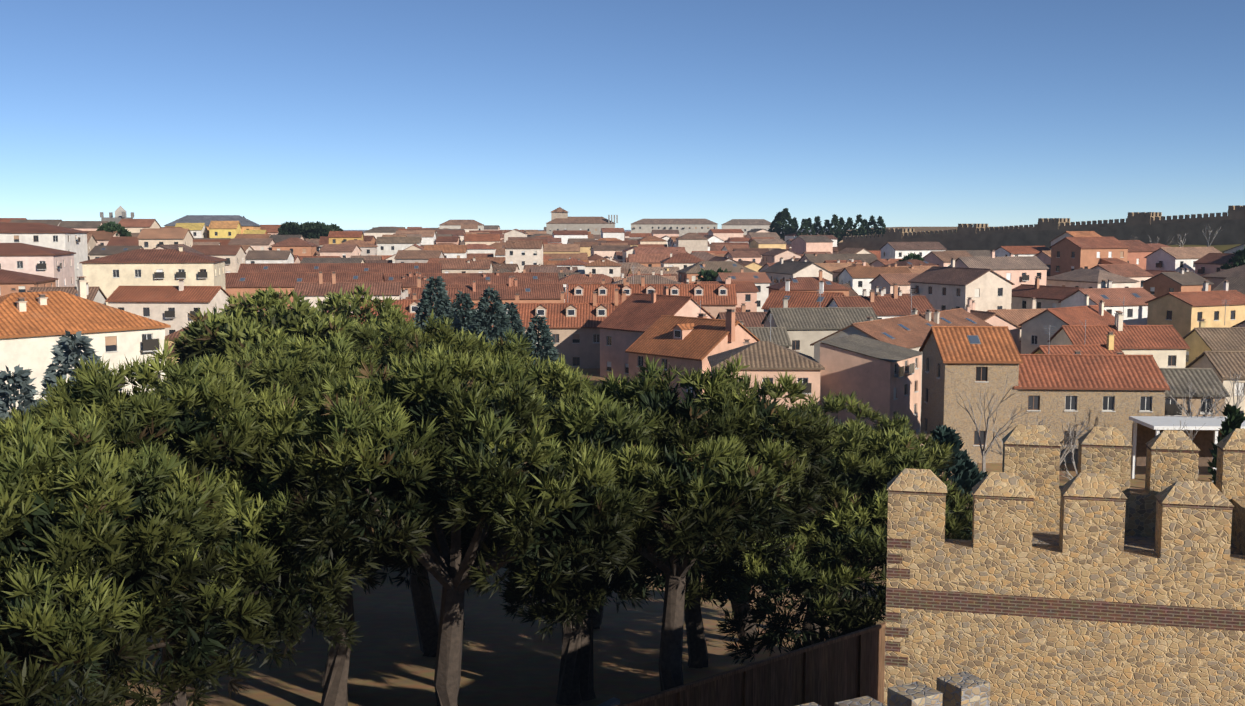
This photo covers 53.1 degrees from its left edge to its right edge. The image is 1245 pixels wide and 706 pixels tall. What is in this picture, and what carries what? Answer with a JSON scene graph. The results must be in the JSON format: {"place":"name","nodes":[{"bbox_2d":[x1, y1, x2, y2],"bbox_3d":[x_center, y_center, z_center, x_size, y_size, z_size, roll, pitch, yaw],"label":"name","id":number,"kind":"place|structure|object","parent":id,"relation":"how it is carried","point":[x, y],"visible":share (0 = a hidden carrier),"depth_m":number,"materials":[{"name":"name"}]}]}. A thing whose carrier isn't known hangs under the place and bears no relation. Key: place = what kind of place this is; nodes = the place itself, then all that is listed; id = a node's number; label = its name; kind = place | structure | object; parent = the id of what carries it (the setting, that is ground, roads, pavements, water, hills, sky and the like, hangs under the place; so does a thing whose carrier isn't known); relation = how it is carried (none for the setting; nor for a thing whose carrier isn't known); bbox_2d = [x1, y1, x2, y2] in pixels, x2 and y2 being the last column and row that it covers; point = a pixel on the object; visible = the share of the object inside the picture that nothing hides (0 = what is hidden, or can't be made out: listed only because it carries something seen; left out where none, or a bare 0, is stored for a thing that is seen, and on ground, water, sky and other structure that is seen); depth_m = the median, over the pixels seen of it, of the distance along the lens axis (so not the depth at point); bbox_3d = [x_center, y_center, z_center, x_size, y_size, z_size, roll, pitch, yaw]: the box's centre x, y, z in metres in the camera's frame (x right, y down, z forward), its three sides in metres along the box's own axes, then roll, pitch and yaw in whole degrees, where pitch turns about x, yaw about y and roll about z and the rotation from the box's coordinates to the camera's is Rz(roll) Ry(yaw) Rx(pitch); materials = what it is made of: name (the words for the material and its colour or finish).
{"place":"outdoors","nodes":[
{"label":"outdoors","id":0,"kind":"place"},
{"bbox_2d":[0,227,1240,705],"bbox_3d":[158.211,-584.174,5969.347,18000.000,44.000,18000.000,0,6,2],"label":"ground","id":1,"kind":"structure","parent":0,"point":[508,661],"depth_m":49.95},
{"bbox_2d":[597,697,619,705],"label":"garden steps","id":2,"kind":"structure","parent":1,"relation":"on","point":[613,701],"depth_m":37.70,"materials":[{"name":"stone"}]},
{"bbox_2d":[0,206,1244,462],"bbox_3d":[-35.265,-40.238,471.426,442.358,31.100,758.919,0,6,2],"label":"town houses","id":3,"kind":"structure","parent":1,"relation":"on","point":[934,332],"depth_m":183.15,"materials":[{"name":"paint"}]},
{"bbox_2d":[0,208,1244,537],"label":"tree foliage","id":4,"kind":"object","parent":1,"relation":"on","point":[964,468],"visible":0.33,"depth_m":148.11,"materials":[{"name":"green plant"}]},
{"bbox_2d":[5,224,1244,705],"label":"tree trunks","id":5,"kind":"object","parent":1,"relation":"on","point":[441,640],"visible":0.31,"depth_m":39.24,"materials":[{"name":"plant"}]},
{"bbox_2d":[0,283,972,705],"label":"pine crowns","id":6,"kind":"object","parent":5,"relation":"attached to","point":[216,467],"visible":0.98,"depth_m":30.06,"materials":[{"name":"green plant"}]},
{"bbox_2d":[616,622,885,705],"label":"wood fence","id":7,"kind":"object","parent":1,"relation":"on","point":[832,671],"visible":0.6,"depth_m":35.49,"materials":[{"name":"brown wood"}]},
{"bbox_2d":[797,671,989,705],"bbox_3d":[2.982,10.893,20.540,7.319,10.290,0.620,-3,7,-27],"label":"merlons","id":8,"kind":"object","parent":1,"relation":"on","point":[964,688],"depth_m":21.18,"materials":[{"name":"stone"}]},
{"bbox_2d":[566,267,1226,353],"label":"chimneys","id":9,"kind":"object","parent":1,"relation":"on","point":[820,295],"visible":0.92,"depth_m":142.19,"materials":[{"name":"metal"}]},
{"bbox_2d":[838,205,1244,251],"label":"town wall","id":10,"kind":"structure","parent":1,"relation":"on","point":[1154,226],"depth_m":380.13,"materials":[{"name":"stone"}]},
{"bbox_2d":[884,424,1244,705],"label":"tower","id":11,"kind":"structure","parent":1,"relation":"on","point":[1096,581],"depth_m":24.21,"materials":[{"name":"stone"}]},
{"bbox_2d":[1129,416,1244,481],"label":"pergola","id":12,"kind":"object","parent":1,"relation":"on","point":[1145,429],"visible":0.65,"depth_m":99.18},
{"bbox_2d":[0,0,1244,229],"label":"sky","id":13,"kind":"structure","parent":0,"point":[347,114],"materials":[{"name":"blue"}]},
{"bbox_2d":[916,412,976,464],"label":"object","id":14,"kind":"structure","parent":0,"point":[918,430],"depth_m":122.93,"materials":[{"name":"concrete"}]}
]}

